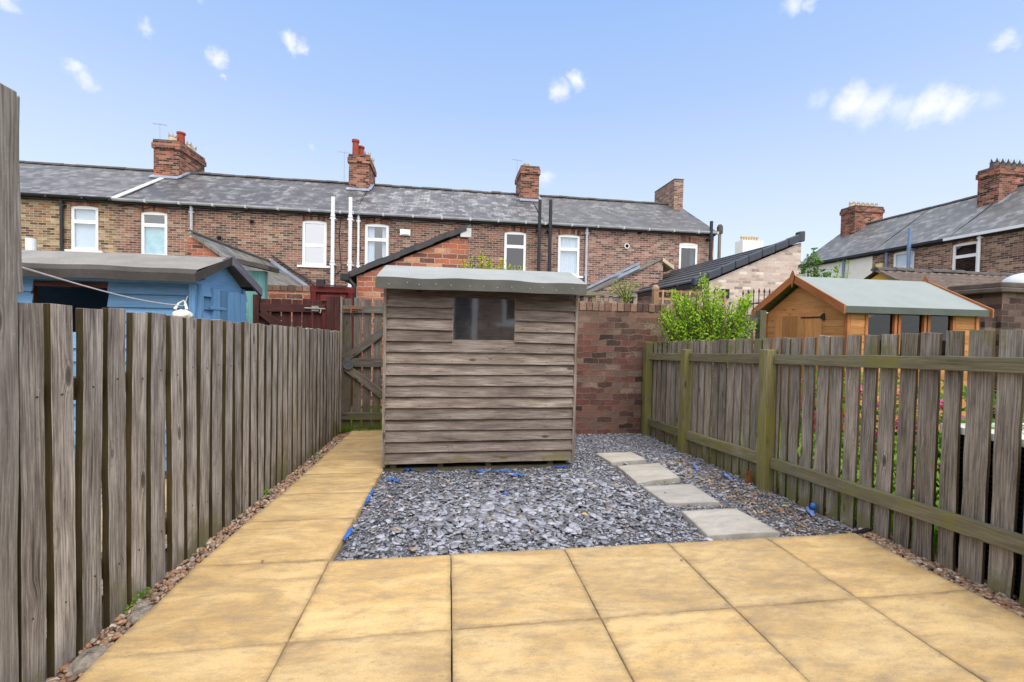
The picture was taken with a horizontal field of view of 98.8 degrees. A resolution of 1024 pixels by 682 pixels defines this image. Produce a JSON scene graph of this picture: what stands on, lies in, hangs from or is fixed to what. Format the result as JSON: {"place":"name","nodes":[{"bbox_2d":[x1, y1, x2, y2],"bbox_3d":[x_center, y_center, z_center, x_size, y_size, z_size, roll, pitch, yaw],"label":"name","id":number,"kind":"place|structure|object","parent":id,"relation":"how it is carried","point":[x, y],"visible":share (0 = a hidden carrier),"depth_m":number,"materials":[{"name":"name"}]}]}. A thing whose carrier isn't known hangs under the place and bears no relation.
{"place":"outdoors","nodes":[
{"label":"outdoors","id":0,"kind":"place"},
{"bbox_2d":[46,479,165,585],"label":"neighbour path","id":1,"kind":"structure","parent":0,"point":[101,518],"depth_m":2.82,"materials":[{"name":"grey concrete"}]},
{"bbox_2d":[46,483,166,637],"bbox_3d":[-4.549,1.181,1.448,5.450,0.114,7.100,1,1,-8],"label":"gravel strip","id":2,"kind":"object","parent":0,"point":[102,579],"depth_m":2.50,"materials":[{"name":"beige gravel"}]},
{"bbox_2d":[18,250,261,478],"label":"blue shed","id":3,"kind":"structure","parent":2,"relation":"on","point":[213,288],"depth_m":3.62,"materials":[{"name":"blue painted wood"},{"name":"grey felt"},{"name":"dark felt"}]},
{"bbox_2d":[31,281,107,302],"bbox_3d":[-3.541,-0.273,3.534,0.549,0.392,0.042,1,1,-8],"label":"window frame","id":4,"kind":"structure","parent":3,"relation":"in","point":[35,283],"depth_m":3.50,"materials":[{"name":"blue wood"}]},
{"bbox_2d":[22,267,188,305],"bbox_3d":[-2.131,-0.329,2.457,0.070,0.187,2.615,1,2,-25],"label":"clothes line","id":5,"kind":"object","parent":3,"relation":"attached to","point":[98,289],"visible":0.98,"depth_m":1.99,"materials":[{"name":"white plastic"}]},
{"bbox_2d":[172,300,193,317],"bbox_3d":[-2.673,-0.252,3.562,0.154,0.170,0.105,1,1,-8],"label":"peg bag","id":6,"kind":"object","parent":5,"relation":"hanging from","point":[185,313],"visible":0.67,"depth_m":3.55,"materials":[{"name":"white fabric"}]},
{"bbox_2d":[210,288,245,322],"bbox_3d":[-2.680,0.277,4.141,0.037,1.497,0.680,1,1,-8],"label":"door","id":7,"kind":"structure","parent":3,"relation":"in","point":[227,306],"depth_m":4.11,"materials":[{"name":"blue wood"}]},
{"bbox_2d":[198,429,383,564],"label":"path","id":8,"kind":"structure","parent":0,"point":[312,513],"depth_m":2.88,"materials":[{"name":"beige stone"}]},
{"bbox_2d":[341,424,381,432],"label":"grass","id":9,"kind":"structure","parent":8,"relation":"on","point":[351,429],"depth_m":5.64,"materials":[{"name":"green plant"}]},
{"bbox_2d":[345,406,381,430],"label":"grass","id":10,"kind":"structure","parent":0,"point":[371,420],"depth_m":5.96,"materials":[{"name":"green plant"}]},
{"bbox_2d":[46,425,856,643],"bbox_3d":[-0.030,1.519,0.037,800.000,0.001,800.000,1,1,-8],"label":"ground","id":11,"kind":"structure","parent":0,"point":[347,432],"depth_m":3.27,"materials":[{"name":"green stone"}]},
{"bbox_2d":[19,160,156,252],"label":"terraced house","id":12,"kind":"structure","parent":11,"relation":"on","point":[68,207],"depth_m":14.19,"materials":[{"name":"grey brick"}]},
{"bbox_2d":[25,238,36,249],"bbox_3d":[-6.678,-0.400,6.101,0.106,2.034,0.106,1,1,-8],"label":"vent pipe","id":13,"kind":"object","parent":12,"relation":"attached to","point":[30,243],"visible":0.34,"depth_m":6.04,"materials":[{"name":"white plastic"}]},
{"bbox_2d":[64,201,102,252],"bbox_3d":[-13.731,-3.699,14.139,1.070,1.694,0.215,1,1,-8],"label":"window","id":14,"kind":"structure","parent":12,"relation":"in","point":[84,219],"depth_m":14.17,"materials":[{"name":"white plastic"}]},
{"bbox_2d":[111,123,366,286],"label":"terraced house","id":15,"kind":"structure","parent":11,"relation":"on","point":[304,228],"depth_m":15.02,"materials":[{"name":"red brick"}]},
{"bbox_2d":[140,205,167,254],"bbox_3d":[-11.782,-3.465,14.754,1.390,1.974,0.756,1,1,-8],"label":"window","id":16,"kind":"structure","parent":15,"relation":"in","point":[153,224],"depth_m":14.46,"materials":[{"name":"white plastic"}]},
{"bbox_2d":[297,214,329,267],"bbox_3d":[-6.847,-3.333,15.442,1.400,2.054,0.810,1,1,-8],"label":"window","id":17,"kind":"structure","parent":15,"relation":"in","point":[314,233],"depth_m":15.58,"materials":[{"name":"white plastic"}]},
{"bbox_2d":[187,229,314,285],"bbox_3d":[-6.882,-0.854,12.745,2.200,4.010,4.752,1,1,-8],"label":"extension","id":18,"kind":"object","parent":11,"relation":"on","point":[205,246],"visible":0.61,"depth_m":11.58,"materials":[{"name":"orange brick"}]},
{"bbox_2d":[253,294,260,323],"bbox_3d":[-3.096,0.273,5.327,0.072,1.671,0.075,1,1,-8],"label":"gate post","id":19,"kind":"object","parent":11,"relation":"on","point":[256,307],"visible":0.2,"depth_m":5.28,"materials":[{"name":"brown wood"}]},
{"bbox_2d":[259,299,325,329],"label":"side gate","id":20,"kind":"structure","parent":19,"relation":"attached to","point":[299,310],"depth_m":5.36,"materials":[{"name":"brown wood"}]},
{"bbox_2d":[237,259,278,322],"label":"teal shed","id":21,"kind":"structure","parent":11,"relation":"on","point":[260,278],"depth_m":6.13,"materials":[{"name":"wood"}]},
{"bbox_2d":[268,285,309,326],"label":"yard wall","id":22,"kind":"structure","parent":11,"relation":"on","point":[291,292],"depth_m":6.80,"materials":[{"name":"red brick"}]},
{"bbox_2d":[310,286,354,409],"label":"yard gate","id":23,"kind":"structure","parent":22,"relation":"attached to","point":[319,292],"depth_m":6.93,"materials":[{"name":"red paint"}]},
{"bbox_2d":[316,279,346,286],"bbox_3d":[-2.830,-0.905,6.885,0.460,0.100,0.080,1,1,-8],"label":"floodlight","id":24,"kind":"object","parent":23,"relation":"attached to","point":[320,281],"visible":1,"depth_m":6.84,"materials":[{"name":"black paint"}]},
{"bbox_2d":[340,224,470,408],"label":"brick outbuilding","id":25,"kind":"structure","parent":11,"relation":"on","point":[448,249],"depth_m":7.30,"materials":[{"name":"brick"}]},
{"bbox_2d":[338,139,545,270],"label":"terraced house","id":26,"kind":"structure","parent":11,"relation":"on","point":[506,227],"depth_m":16.10,"materials":[{"name":"red brick"}]},
{"bbox_2d":[364,218,389,263],"bbox_3d":[-4.806,-3.303,15.686,1.485,2.044,0.709,1,1,0],"label":"window","id":27,"kind":"structure","parent":26,"relation":"in","point":[376,235],"depth_m":15.48,"materials":[{"name":"white plastic"}]},
{"bbox_2d":[504,226,526,270],"bbox_3d":[0.112,-3.355,16.136,0.854,1.724,0.091,1,1,-8],"label":"window","id":28,"kind":"structure","parent":26,"relation":"in","point":[514,242],"depth_m":16.13,"materials":[{"name":"white plastic"}]},
{"bbox_2d":[334,432,857,560],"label":"slate chippings","id":29,"kind":"object","parent":11,"relation":"on","point":[526,505],"visible":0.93,"depth_m":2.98,"materials":[{"name":"grey gravel"}]},
{"bbox_2d":[343,527,352,539],"bbox_3d":[-0.971,1.139,2.596,0.030,0.018,0.160,1,1,-2],"label":"plastic scrap","id":30,"kind":"object","parent":29,"relation":"on","point":[349,530],"visible":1,"depth_m":2.60,"materials":[{"name":"blue plastic"}]},
{"bbox_2d":[364,489,373,504],"bbox_3d":[-1.051,1.145,3.227,0.028,0.021,0.300,1,1,-8],"label":"plastic scrap","id":31,"kind":"object","parent":29,"relation":"on","point":[368,497],"visible":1,"depth_m":3.21,"materials":[{"name":"blue plastic"}]},
{"bbox_2d":[375,265,586,472],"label":"garden shed","id":32,"kind":"structure","parent":29,"relation":"on","point":[479,369],"depth_m":3.99,"materials":[{"name":"brown wood"}]},
{"bbox_2d":[452,297,515,352],"bbox_3d":[-0.256,-0.149,4.014,0.577,0.508,0.036,1,1,-8],"label":"window frame","id":33,"kind":"structure","parent":32,"relation":"in","point":[453,297],"depth_m":4.02,"materials":[{"name":"brown wood"}]},
{"bbox_2d":[467,469,513,471],"bbox_3d":[-0.191,1.165,3.937,0.420,0.020,0.032,1,1,-8],"label":"plastic scrap","id":34,"kind":"object","parent":29,"relation":"on","point":[486,470],"visible":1,"depth_m":3.93,"materials":[{"name":"blue plastic"}]},
{"bbox_2d":[354,470,788,556],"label":"leaf litter","id":35,"kind":"object","parent":29,"relation":"on","point":[531,527],"visible":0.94,"depth_m":3.13,"materials":[{"name":"brown plant"}]},
{"bbox_2d":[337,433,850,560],"bbox_3d":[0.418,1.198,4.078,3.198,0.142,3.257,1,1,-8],"label":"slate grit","id":36,"kind":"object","parent":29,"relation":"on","point":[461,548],"visible":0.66,"depth_m":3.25,"materials":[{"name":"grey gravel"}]},
{"bbox_2d":[595,452,645,465],"bbox_3d":[1.121,1.210,4.486,0.419,0.069,0.381,1,1,-12],"label":"stepping stone","id":37,"kind":"object","parent":29,"relation":"on","point":[617,458],"visible":0.91,"depth_m":4.43,"materials":[{"name":"grey concrete"}]},
{"bbox_2d":[617,463,679,485],"bbox_3d":[1.226,1.199,3.935,0.481,0.075,0.589,1,1,-8],"label":"stepping stone","id":38,"kind":"object","parent":29,"relation":"on","point":[649,473],"visible":0.94,"depth_m":3.85,"materials":[{"name":"grey concrete"}]},
{"bbox_2d":[641,484,719,507],"bbox_3d":[1.298,1.202,3.392,0.442,0.071,0.421,1,1,-8],"label":"stepping stone","id":39,"kind":"object","parent":29,"relation":"on","point":[676,495],"visible":0.91,"depth_m":3.33,"materials":[{"name":"grey concrete"}]},
{"bbox_2d":[681,508,779,540],"bbox_3d":[1.381,1.196,2.862,0.483,0.070,0.398,1,1,-8],"label":"stepping stone","id":40,"kind":"object","parent":29,"relation":"on","point":[722,524],"visible":0.9,"depth_m":2.79,"materials":[{"name":"grey concrete"}]},
{"bbox_2d":[745,469,752,484],"bbox_3d":[2.035,1.178,3.778,0.060,0.147,0.068,1,1,-8],"label":"plant stump","id":41,"kind":"object","parent":29,"relation":"on","point":[748,477],"visible":0.66,"depth_m":3.77,"materials":[{"name":"brown wood"}]},
{"bbox_2d":[654,457,851,535],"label":"leaf litter","id":42,"kind":"object","parent":29,"relation":"on","point":[754,502],"visible":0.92,"depth_m":3.27,"materials":[{"name":"plant"}]},
{"bbox_2d":[806,506,815,515],"bbox_3d":[2.085,1.190,3.064,0.034,0.020,0.160,2,1,18],"label":"plastic scrap","id":43,"kind":"object","parent":29,"relation":"on","point":[811,512],"visible":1,"depth_m":3.06,"materials":[{"name":"blue plastic"}]},
{"bbox_2d":[810,502,816,509],"bbox_3d":[2.151,1.180,3.135,0.044,0.056,0.044,1,1,-8],"label":"bottle cap","id":44,"kind":"object","parent":29,"relation":"on","point":[813,505],"visible":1,"depth_m":3.12,"materials":[{"name":"blue plastic"}]},
{"bbox_2d":[513,159,718,297],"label":"terraced house","id":45,"kind":"structure","parent":11,"relation":"on","point":[588,241],"depth_m":16.93,"materials":[{"name":"red brick"}]},
{"bbox_2d":[558,229,582,277],"bbox_3d":[2.119,-3.277,16.435,1.110,1.814,0.215,1,1,-8],"label":"window","id":46,"kind":"structure","parent":45,"relation":"in","point":[568,245],"depth_m":16.48,"materials":[{"name":"white plastic"}]},
{"bbox_2d":[679,237,698,268],"bbox_3d":[6.856,-3.258,17.111,0.824,1.554,0.091,1,1,-8],"label":"window","id":47,"kind":"structure","parent":45,"relation":"in","point":[688,252],"depth_m":17.10,"materials":[{"name":"white plastic"}]},
{"bbox_2d":[579,257,673,303],"bbox_3d":[3.819,-0.834,15.613,2.900,4.260,2.130,1,1,-8],"label":"extension","id":48,"kind":"object","parent":11,"relation":"on","point":[648,273],"visible":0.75,"depth_m":14.69,"materials":[{"name":"brick"}]},
{"bbox_2d":[630,231,804,323],"bbox_3d":[5.401,-0.748,13.847,2.988,4.237,6.100,1,1,-8],"label":"extension","id":49,"kind":"object","parent":11,"relation":"on","point":[772,267],"visible":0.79,"depth_m":10.99,"materials":[{"name":"brick"}]},
{"bbox_2d":[725,327,754,405],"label":"yard wall","id":50,"kind":"structure","parent":11,"relation":"on","point":[753,351],"depth_m":8.35,"materials":[{"name":"orange brick"}]},
{"bbox_2d":[735,236,762,253],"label":"white house","id":51,"kind":"structure","parent":11,"relation":"on","point":[745,243],"depth_m":32.78,"materials":[{"name":"paint"}]},
{"bbox_2d":[798,247,829,315],"bbox_3d":[6.157,-0.612,8.975,1.042,2.639,0.473,0,2,-40],"label":"tree sapling","id":52,"kind":"object","parent":11,"relation":"on","point":[815,271],"visible":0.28,"depth_m":8.84,"materials":[{"name":"green plant"}]},
{"bbox_2d":[830,260,849,277],"bbox_3d":[6.986,-0.537,9.355,0.925,2.505,0.370,1,1,-20],"label":"tree sapling","id":53,"kind":"object","parent":11,"relation":"on","point":[837,269],"visible":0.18,"depth_m":9.32,"materials":[{"name":"green plant"}]},
{"bbox_2d":[800,201,930,278],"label":"terraced house","id":54,"kind":"structure","parent":11,"relation":"on","point":[866,228],"depth_m":22.14,"materials":[{"name":"tile"}]},
{"bbox_2d":[821,269,831,277],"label":"window","id":55,"kind":"structure","parent":54,"relation":"in","point":[829,270],"depth_m":22.34,"materials":[{"name":"white plastic"}]},
{"bbox_2d":[868,195,991,272],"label":"terraced house","id":56,"kind":"structure","parent":11,"relation":"on","point":[918,243],"depth_m":18.36,"materials":[{"name":"grey stone"}]},
{"bbox_2d":[893,250,914,267],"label":"window","id":57,"kind":"structure","parent":56,"relation":"in","point":[900,258],"depth_m":18.72,"materials":[{"name":"white plastic"}]},
{"bbox_2d":[864,267,1018,288],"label":"tiled outbuilding","id":58,"kind":"structure","parent":11,"relation":"on","point":[945,278],"depth_m":9.51,"materials":[{"name":"brown concrete"}]},
{"bbox_2d":[943,158,1023,272],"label":"terraced house","id":59,"kind":"structure","parent":11,"relation":"on","point":[990,238],"depth_m":16.27,"materials":[{"name":"brown brick"}]},
{"bbox_2d":[952,238,977,271],"bbox_3d":[16.922,-3.073,16.379,0.091,1.624,0.894,1,1,-8],"label":"window","id":60,"kind":"structure","parent":59,"relation":"in","point":[964,254],"depth_m":16.39,"materials":[{"name":"white plastic"}]},
{"bbox_2d":[947,282,1023,422],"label":"brick pier","id":61,"kind":"structure","parent":11,"relation":"on","point":[1004,301],"depth_m":7.26,"materials":[{"name":"brick"}]},
{"bbox_2d":[1001,273,1023,282],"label":"dome lamp","id":62,"kind":"object","parent":61,"relation":"on","point":[1018,278],"visible":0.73,"depth_m":7.56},
{"bbox_2d":[46,467,902,681],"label":"soil","id":63,"kind":"structure","parent":0,"point":[232,533],"depth_m":1.96,"materials":[{"name":"brown soil"}]},
{"bbox_2d":[0,83,22,681],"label":"timber post","id":64,"kind":"object","parent":63,"relation":"on","point":[11,282],"visible":1,"depth_m":1.34,"materials":[{"name":"brown wood"}]},
{"bbox_2d":[17,302,339,681],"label":"picket fence","id":65,"kind":"object","parent":63,"relation":"on","point":[252,412],"visible":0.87,"depth_m":1.90,"materials":[{"name":"brown wood"}]},
{"bbox_2d":[45,432,349,681],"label":"pebbles","id":66,"kind":"object","parent":63,"relation":"on","point":[165,586],"visible":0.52,"depth_m":2.24,"materials":[{"name":"brown gravel"}]},
{"bbox_2d":[67,644,111,675],"bbox_3d":[-1.520,1.148,1.575,0.109,0.065,0.141,1,1,-8],"label":"stone","id":67,"kind":"object","parent":66,"relation":"on","point":[83,661],"visible":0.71,"depth_m":1.55,"materials":[{"name":"grey stone"}]},
{"bbox_2d":[125,591,146,613],"bbox_3d":[-1.626,1.118,1.884,0.063,0.062,0.122,1,1,-8],"label":"weed","id":68,"kind":"object","parent":66,"relation":"on","point":[134,598],"visible":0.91,"depth_m":1.88,"materials":[{"name":"green plant"}]},
{"bbox_2d":[127,605,154,623],"bbox_3d":[-1.548,1.141,1.827,0.086,0.051,0.112,1,1,-8],"label":"stone","id":69,"kind":"object","parent":66,"relation":"on","point":[135,616],"visible":0.65,"depth_m":1.81,"materials":[{"name":"grey stone"}]},
{"bbox_2d":[131,600,151,611],"bbox_3d":[-1.590,1.139,1.881,0.061,0.037,0.082,1,1,-8],"label":"stone","id":70,"kind":"object","parent":66,"relation":"on","point":[141,603],"visible":0.6,"depth_m":1.88,"materials":[{"name":"grey stone"}]},
{"bbox_2d":[140,587,153,597],"bbox_3d":[-1.632,1.127,1.958,0.046,0.052,0.049,1,1,-1],"label":"weed","id":71,"kind":"object","parent":66,"relation":"on","point":[147,589],"visible":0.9,"depth_m":1.95,"materials":[{"name":"green plant"}]},
{"bbox_2d":[326,296,343,431],"bbox_3d":[-2.203,0.286,5.442,0.190,1.675,0.074,1,1,-8],"label":"gate post","id":72,"kind":"object","parent":63,"relation":"on","point":[334,316],"visible":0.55,"depth_m":5.41,"materials":[{"name":"brown wood"}]},
{"bbox_2d":[341,298,383,427],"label":"garden gate","id":73,"kind":"structure","parent":72,"relation":"attached to","point":[353,361],"depth_m":5.48,"materials":[{"name":"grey wood"}]},
{"bbox_2d":[457,249,525,269],"bbox_3d":[-0.290,-0.381,5.900,0.928,1.668,0.376,1,1,-8],"label":"bush","id":74,"kind":"object","parent":63,"relation":"on","point":[488,264],"visible":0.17,"depth_m":5.88,"materials":[{"name":"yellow plant"}]},
{"bbox_2d":[575,301,725,434],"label":"garden wall","id":75,"kind":"structure","parent":63,"relation":"on","point":[609,380],"depth_m":5.79,"materials":[{"name":"brick"}]},
{"bbox_2d":[609,279,639,302],"bbox_3d":[1.504,-0.658,5.914,0.462,0.394,0.208,1,1,-8],"label":"climbing plant","id":76,"kind":"object","parent":75,"relation":"on","point":[625,298],"depth_m":5.89,"materials":[{"name":"green plant"}]},
{"bbox_2d":[627,272,790,388],"bbox_3d":[2.372,-0.003,5.386,2.104,1.670,0.514,1,1,-8],"label":"bush","id":77,"kind":"object","parent":63,"relation":"in","point":[713,325],"visible":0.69,"depth_m":5.29,"materials":[{"name":"green plant"}]},
{"bbox_2d":[641,330,1023,605],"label":"picket fence","id":78,"kind":"object","parent":63,"relation":"on","point":[690,400],"visible":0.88,"depth_m":2.75,"materials":[{"name":"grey wood"}]},
{"bbox_2d":[841,528,1023,617],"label":"pebbles","id":79,"kind":"object","parent":63,"relation":"on","point":[1015,606],"visible":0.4,"depth_m":2.28,"materials":[{"name":"brown gravel"}]},
{"bbox_2d":[852,526,872,533],"bbox_3d":[2.214,1.185,2.753,0.206,0.023,0.030,1,1,-18],"label":"edging strip","id":80,"kind":"object","parent":79,"relation":"on","point":[861,530],"visible":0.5,"depth_m":2.74,"materials":[{"name":"black plastic"}]},
{"bbox_2d":[0,0,1023,261],"label":"sky","id":81,"kind":"structure","parent":0,"point":[773,116],"materials":[{"name":"blue"}]},
{"bbox_2d":[76,533,1023,681],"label":"patio","id":82,"kind":"structure","parent":0,"point":[850,607],"depth_m":1.82,"materials":[{"name":"beige stone"}]},
{"bbox_2d":[342,406,801,429],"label":"lane","id":83,"kind":"structure","parent":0,"point":[751,406],"depth_m":6.83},
{"bbox_2d":[578,291,636,303],"bbox_3d":[1.371,0.201,6.817,1.171,1.922,0.053,1,1,-8],"label":"picket fence","id":84,"kind":"object","parent":83,"relation":"on","point":[600,294],"visible":0.13,"depth_m":6.79,"materials":[{"name":"grey wood"}]},
{"bbox_2d":[652,285,727,332],"bbox_3d":[2.606,0.192,6.482,1.189,2.005,0.099,1,1,-8],"label":"trellis","id":85,"kind":"object","parent":83,"relation":"on","point":[655,294],"visible":0.3,"depth_m":6.39,"materials":[{"name":"beige wood"}]},
{"bbox_2d":[742,288,770,310],"bbox_3d":[4.329,0.192,7.602,0.851,2.220,0.032,1,1,-8],"label":"iron railing","id":86,"kind":"object","parent":83,"relation":"on","point":[753,303],"visible":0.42,"depth_m":7.55,"materials":[{"name":"black metal"}]},
{"bbox_2d":[717,224,722,258],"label":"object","id":87,"kind":"object","parent":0,"point":[720,228],"visible":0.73,"depth_m":19.87,"materials":[{"name":"white metal"}]},
{"bbox_2d":[665,426,1014,599],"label":"lawn","id":88,"kind":"structure","parent":0,"point":[895,458],"depth_m":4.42,"materials":[{"name":"plant"}]},
{"bbox_2d":[726,310,766,425],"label":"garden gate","id":89,"kind":"structure","parent":88,"relation":"on","point":[760,321],"depth_m":5.98,"materials":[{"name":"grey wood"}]},
{"bbox_2d":[751,271,993,432],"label":"wooden shed","id":90,"kind":"structure","parent":88,"relation":"on","point":[842,307],"depth_m":6.06,"materials":[{"name":"brown wood"}]},
{"bbox_2d":[775,313,824,418],"bbox_3d":[4.269,0.363,6.579,0.026,1.525,0.929,1,1,-8],"label":"door","id":91,"kind":"structure","parent":90,"relation":"in","point":[806,326],"depth_m":6.50,"materials":[{"name":"brown wood"}]},
{"bbox_2d":[868,313,892,352],"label":"window","id":92,"kind":"structure","parent":90,"relation":"in","point":[878,324],"depth_m":5.86,"materials":[{"name":"grey glass"}]},
{"bbox_2d":[900,314,921,352],"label":"window","id":93,"kind":"structure","parent":90,"relation":"in","point":[910,323],"depth_m":5.92,"materials":[{"name":"grey glass"}]},
{"bbox_2d":[930,315,950,353],"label":"window","id":94,"kind":"structure","parent":90,"relation":"in","point":[939,323],"depth_m":6.00,"materials":[{"name":"grey glass"}]},
{"bbox_2d":[798,369,1023,541],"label":"flower border","id":95,"kind":"object","parent":88,"relation":"on","point":[940,432],"visible":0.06,"depth_m":2.92,"materials":[{"name":"green plant"}]},
{"bbox_2d":[940,423,1023,597],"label":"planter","id":96,"kind":"object","parent":88,"relation":"on","point":[1020,516],"visible":0.15,"depth_m":2.21,"materials":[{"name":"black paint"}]}
]}

